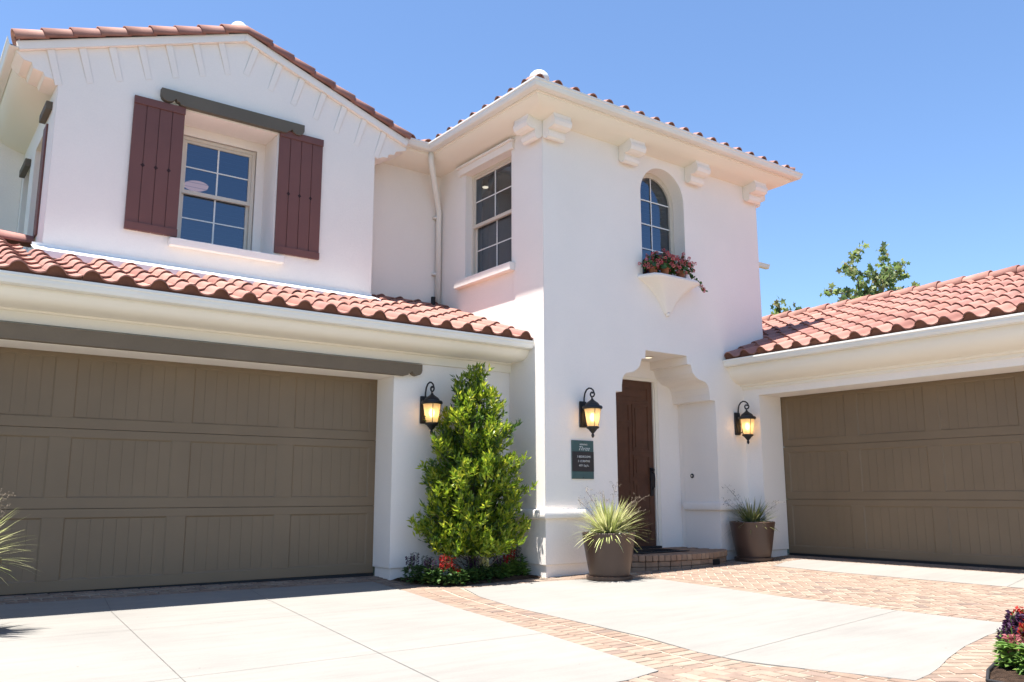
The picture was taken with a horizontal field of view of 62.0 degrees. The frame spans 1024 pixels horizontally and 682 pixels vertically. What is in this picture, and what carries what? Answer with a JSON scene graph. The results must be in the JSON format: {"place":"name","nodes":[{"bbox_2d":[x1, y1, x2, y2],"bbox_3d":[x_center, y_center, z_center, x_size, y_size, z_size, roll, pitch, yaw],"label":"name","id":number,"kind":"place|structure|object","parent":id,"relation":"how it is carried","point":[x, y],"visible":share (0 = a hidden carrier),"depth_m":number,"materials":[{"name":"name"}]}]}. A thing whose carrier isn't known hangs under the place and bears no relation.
{"place":"outdoors","nodes":[
{"label":"outdoors","id":0,"kind":"place"},
{"bbox_2d":[0,559,1023,681],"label":"driveway","id":1,"kind":"structure","parent":0,"point":[722,622],"depth_m":6.32,"materials":[{"name":"concrete"}]},
{"bbox_2d":[0,489,36,584],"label":"potted plant","id":2,"kind":"object","parent":1,"relation":"on","point":[9,536],"visible":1,"depth_m":6.56,"materials":[{"name":"green plant"}]},
{"bbox_2d":[0,553,1023,681],"bbox_3d":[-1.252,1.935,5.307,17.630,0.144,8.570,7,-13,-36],"label":"brick paving","id":3,"kind":"structure","parent":0,"point":[694,671],"depth_m":7.97,"materials":[{"name":"brick"}]},
{"bbox_2d":[566,485,651,581],"bbox_3d":[1.136,2.240,10.146,1.093,1.168,1.104,3,-11,-16],"label":"potted plant","id":4,"kind":"object","parent":3,"relation":"on","point":[608,541],"visible":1,"depth_m":9.91,"materials":[{"name":"green plant"}]},
{"bbox_2d":[630,547,726,571],"bbox_3d":[2.088,3.040,11.805,2.089,0.252,1.298,7,-13,-36],"label":"porch step","id":5,"kind":"object","parent":3,"relation":"on","point":[692,557],"visible":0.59,"depth_m":11.18,"materials":[{"name":"brick"}]},
{"bbox_2d":[633,548,688,553],"bbox_3d":[1.916,2.884,11.714,0.920,0.022,0.560,7,-13,-36],"label":"doormat","id":6,"kind":"object","parent":5,"relation":"on","point":[648,551],"visible":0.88,"depth_m":11.61,"materials":[{"name":"black rubber"}]},
{"bbox_2d":[722,487,778,561],"bbox_3d":[3.457,2.598,12.227,1.000,1.073,1.010,7,-13,-36],"label":"potted plant","id":7,"kind":"object","parent":3,"relation":"on","point":[752,535],"visible":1,"depth_m":11.98,"materials":[{"name":"green plant"}]},
{"bbox_2d":[985,658,1002,681],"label":"bed edging","id":8,"kind":"object","parent":3,"relation":"on","point":[990,668],"visible":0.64,"depth_m":4.76,"materials":[{"name":"grey concrete"}]},
{"bbox_2d":[0,0,1023,316],"label":"sky","id":9,"kind":"structure","parent":0,"point":[902,121],"materials":[{"name":"blue"}]},
{"bbox_2d":[393,574,1023,681],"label":"soil","id":10,"kind":"structure","parent":0,"point":[1003,674],"depth_m":9.58,"materials":[{"name":"brown soil"}]},
{"bbox_2d":[400,553,422,582],"bbox_3d":[-1.136,2.587,9.723,0.293,0.344,0.273,7,-13,-36],"label":"bedding flower","id":11,"kind":"object","parent":10,"relation":"on","point":[411,566],"visible":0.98,"depth_m":9.69,"materials":[{"name":"green plant"}]},
{"bbox_2d":[417,555,436,580],"bbox_3d":[-0.986,2.634,9.850,0.294,0.302,0.283,7,-13,-36],"label":"bedding flower","id":12,"kind":"object","parent":10,"relation":"on","point":[426,558],"visible":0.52,"depth_m":9.84,"materials":[{"name":"green plant"}]},
{"bbox_2d":[418,556,443,585],"bbox_3d":[-0.907,2.600,9.634,0.300,0.326,0.291,7,-13,-36],"label":"bedding flower","id":13,"kind":"object","parent":10,"relation":"on","point":[429,572],"visible":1,"depth_m":9.59,"materials":[{"name":"green plant"}]},
{"bbox_2d":[434,554,456,585],"bbox_3d":[-0.747,2.581,9.618,0.299,0.345,0.310,7,-13,-36],"label":"bedding flower","id":14,"kind":"object","parent":10,"relation":"on","point":[442,566],"visible":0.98,"depth_m":9.57,"materials":[{"name":"green plant"}]},
{"bbox_2d":[448,566,469,584],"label":"bedding flower","id":15,"kind":"object","parent":10,"relation":"on","point":[459,574],"visible":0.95,"depth_m":9.58,"materials":[{"name":"green plant"}]},
{"bbox_2d":[457,567,478,582],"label":"bedding flower","id":16,"kind":"object","parent":10,"relation":"on","point":[473,571],"visible":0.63,"depth_m":9.71,"materials":[{"name":"green plant"}]},
{"bbox_2d":[406,362,537,577],"bbox_3d":[-0.442,1.540,10.191,1.696,2.659,1.248,7,-13,-36],"label":"shrub","id":17,"kind":"object","parent":10,"relation":"on","point":[472,473],"visible":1,"depth_m":10.01,"materials":[{"name":"green plant"}]},
{"bbox_2d":[465,557,484,580],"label":"bedding flower","id":18,"kind":"object","parent":10,"relation":"on","point":[470,566],"visible":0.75,"depth_m":9.86,"materials":[{"name":"green plant"}]},
{"bbox_2d":[475,555,493,582],"bbox_3d":[-0.319,2.646,9.947,0.254,0.330,0.262,-7,-13,35],"label":"bedding flower","id":19,"kind":"object","parent":10,"relation":"on","point":[485,560],"visible":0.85,"depth_m":9.91,"materials":[{"name":"green plant"}]},
{"bbox_2d":[483,564,503,579],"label":"bedding flower","id":20,"kind":"object","parent":10,"relation":"on","point":[494,569],"visible":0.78,"depth_m":10.00,"materials":[{"name":"green plant"}]},
{"bbox_2d":[491,555,510,577],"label":"bedding flower","id":21,"kind":"object","parent":10,"relation":"on","point":[500,563],"visible":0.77,"depth_m":10.11,"materials":[{"name":"green plant"}]},
{"bbox_2d":[498,555,515,576],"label":"bedding flower","id":22,"kind":"object","parent":10,"relation":"on","point":[510,566],"visible":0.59,"depth_m":10.21,"materials":[{"name":"green plant"}]},
{"bbox_2d":[506,549,519,574],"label":"bedding flower","id":23,"kind":"object","parent":10,"relation":"on","point":[510,556],"visible":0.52,"depth_m":10.34,"materials":[{"name":"green plant"}]},
{"bbox_2d":[511,545,528,572],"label":"bedding flower","id":24,"kind":"object","parent":10,"relation":"on","point":[518,557],"visible":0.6,"depth_m":10.50,"materials":[{"name":"green plant"}]},
{"bbox_2d":[512,560,531,575],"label":"bedding flower","id":25,"kind":"object","parent":10,"relation":"on","point":[521,567],"visible":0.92,"depth_m":10.32,"materials":[{"name":"green plant"}]},
{"bbox_2d":[992,623,1023,665],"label":"bedding flower","id":26,"kind":"object","parent":10,"relation":"on","point":[1011,631],"visible":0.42,"depth_m":5.03,"materials":[{"name":"green plant"}]},
{"bbox_2d":[994,634,1023,670],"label":"bedding flower","id":27,"kind":"object","parent":10,"relation":"on","point":[1010,644],"visible":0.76,"depth_m":4.86,"materials":[{"name":"green plant"}]},
{"bbox_2d":[995,609,1023,659],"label":"bedding flower","id":28,"kind":"object","parent":10,"relation":"on","point":[1012,620],"visible":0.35,"depth_m":5.19,"materials":[{"name":"purple plant"}]},
{"bbox_2d":[1011,606,1023,626],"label":"bedding flower","id":29,"kind":"object","parent":10,"relation":"on","point":[1018,610],"visible":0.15,"depth_m":5.31,"materials":[{"name":"red plant"}]},
{"bbox_2d":[1012,642,1023,674],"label":"bedding flower","id":30,"kind":"object","parent":10,"relation":"on","point":[1020,658],"visible":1,"depth_m":4.73,"materials":[{"name":"green plant"}]},
{"bbox_2d":[1012,619,1023,636],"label":"bedding flower","id":31,"kind":"object","parent":10,"relation":"on","point":[1020,629],"visible":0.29,"depth_m":5.03,"materials":[{"name":"red plant"}]},
{"bbox_2d":[770,297,801,314],"bbox_3d":[7.673,1.975,23.188,2.076,6.469,2.055,7,-13,-36],"label":"sycamore tree","id":32,"kind":"object","parent":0,"point":[777,304],"visible":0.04,"depth_m":23.62,"materials":[{"name":"green plant"}]},
{"label":"ground","id":33,"kind":"structure","parent":0,"visible":0},
{"bbox_2d":[0,21,1023,595],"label":"house","id":34,"kind":"structure","parent":33,"relation":"on","point":[258,291],"depth_m":10.87,"materials":[{"name":"white paint"}]},
{"bbox_2d":[0,347,376,595],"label":"garage door","id":35,"kind":"structure","parent":34,"relation":"in","point":[124,473],"depth_m":9.05,"materials":[{"name":"beige paint"}]},
{"bbox_2d":[176,136,255,249],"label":"window","id":36,"kind":"structure","parent":34,"relation":"in","point":[216,195],"depth_m":12.35,"materials":[{"name":"clear glass"}]},
{"bbox_2d":[420,382,442,433],"bbox_3d":[-0.992,0.814,10.353,0.260,0.655,0.329,7,-13,-36],"label":"wall lantern","id":37,"kind":"object","parent":34,"relation":"attached to","point":[430,405],"depth_m":10.26,"materials":[{"name":"black metal"}]},
{"bbox_2d":[471,156,511,274],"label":"window","id":38,"kind":"structure","parent":34,"relation":"in","point":[496,224],"depth_m":12.79,"materials":[{"name":"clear glass"}]},
{"bbox_2d":[571,440,593,478],"bbox_3d":[0.907,1.521,10.918,0.367,0.488,0.020,7,-13,-36],"label":"wall sign","id":39,"kind":"object","parent":34,"relation":"attached to","point":[582,458],"visible":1,"depth_m":10.90,"materials":[{"name":"green metal"}]},
{"bbox_2d":[579,387,602,437],"bbox_3d":[1.007,0.916,10.907,0.260,0.655,0.329,7,-13,-36],"label":"wall lantern","id":40,"kind":"object","parent":34,"relation":"attached to","point":[589,414],"depth_m":10.82,"materials":[{"name":"black metal"}]},
{"bbox_2d":[616,379,655,546],"bbox_3d":[1.774,1.780,12.513,0.940,2.453,0.136,7,-13,-36],"label":"entry door","id":41,"kind":"structure","parent":34,"relation":"in","point":[635,459],"depth_m":12.59,"materials":[{"name":"brown wood"}]},
{"bbox_2d":[638,251,666,272],"bbox_3d":[1.992,-1.108,12.118,0.386,0.361,0.452,-5,-11,27],"label":"flower pot","id":42,"kind":"object","parent":34,"relation":"on","point":[645,263],"visible":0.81,"depth_m":12.03,"materials":[{"name":"ceramic"}]},
{"bbox_2d":[640,173,674,275],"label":"window","id":43,"kind":"structure","parent":34,"relation":"in","point":[646,209],"depth_m":12.99,"materials":[{"name":"clear glass"}]},
{"bbox_2d":[650,249,680,274],"bbox_3d":[2.169,-1.120,12.148,0.500,0.395,0.447,7,-13,-36],"label":"flower pot","id":44,"kind":"object","parent":34,"relation":"on","point":[666,267],"visible":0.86,"depth_m":12.08,"materials":[{"name":"ceramic"}]},
{"bbox_2d":[669,252,707,292],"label":"flowering plants","id":45,"kind":"object","parent":34,"relation":"on","point":[684,264],"visible":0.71,"depth_m":12.36,"materials":[{"name":"plant"}]},
{"bbox_2d":[734,401,755,443],"bbox_3d":[3.486,1.216,12.726,0.260,0.655,0.329,7,-13,-36],"label":"wall lantern","id":46,"kind":"object","parent":34,"relation":"attached to","point":[744,421],"depth_m":12.64,"materials":[{"name":"black metal"}]},
{"bbox_2d":[780,371,1023,569],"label":"garage door","id":47,"kind":"structure","parent":34,"relation":"in","point":[930,472],"depth_m":11.38,"materials":[{"name":"beige paint"}]},
{"bbox_2d":[819,241,919,303],"bbox_3d":[11.071,1.130,25.983,3.977,9.114,4.263,-3,-11,16],"label":"sycamore tree","id":48,"kind":"object","parent":33,"relation":"on","point":[888,277],"visible":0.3,"depth_m":26.14,"materials":[{"name":"green plant"}]}
]}

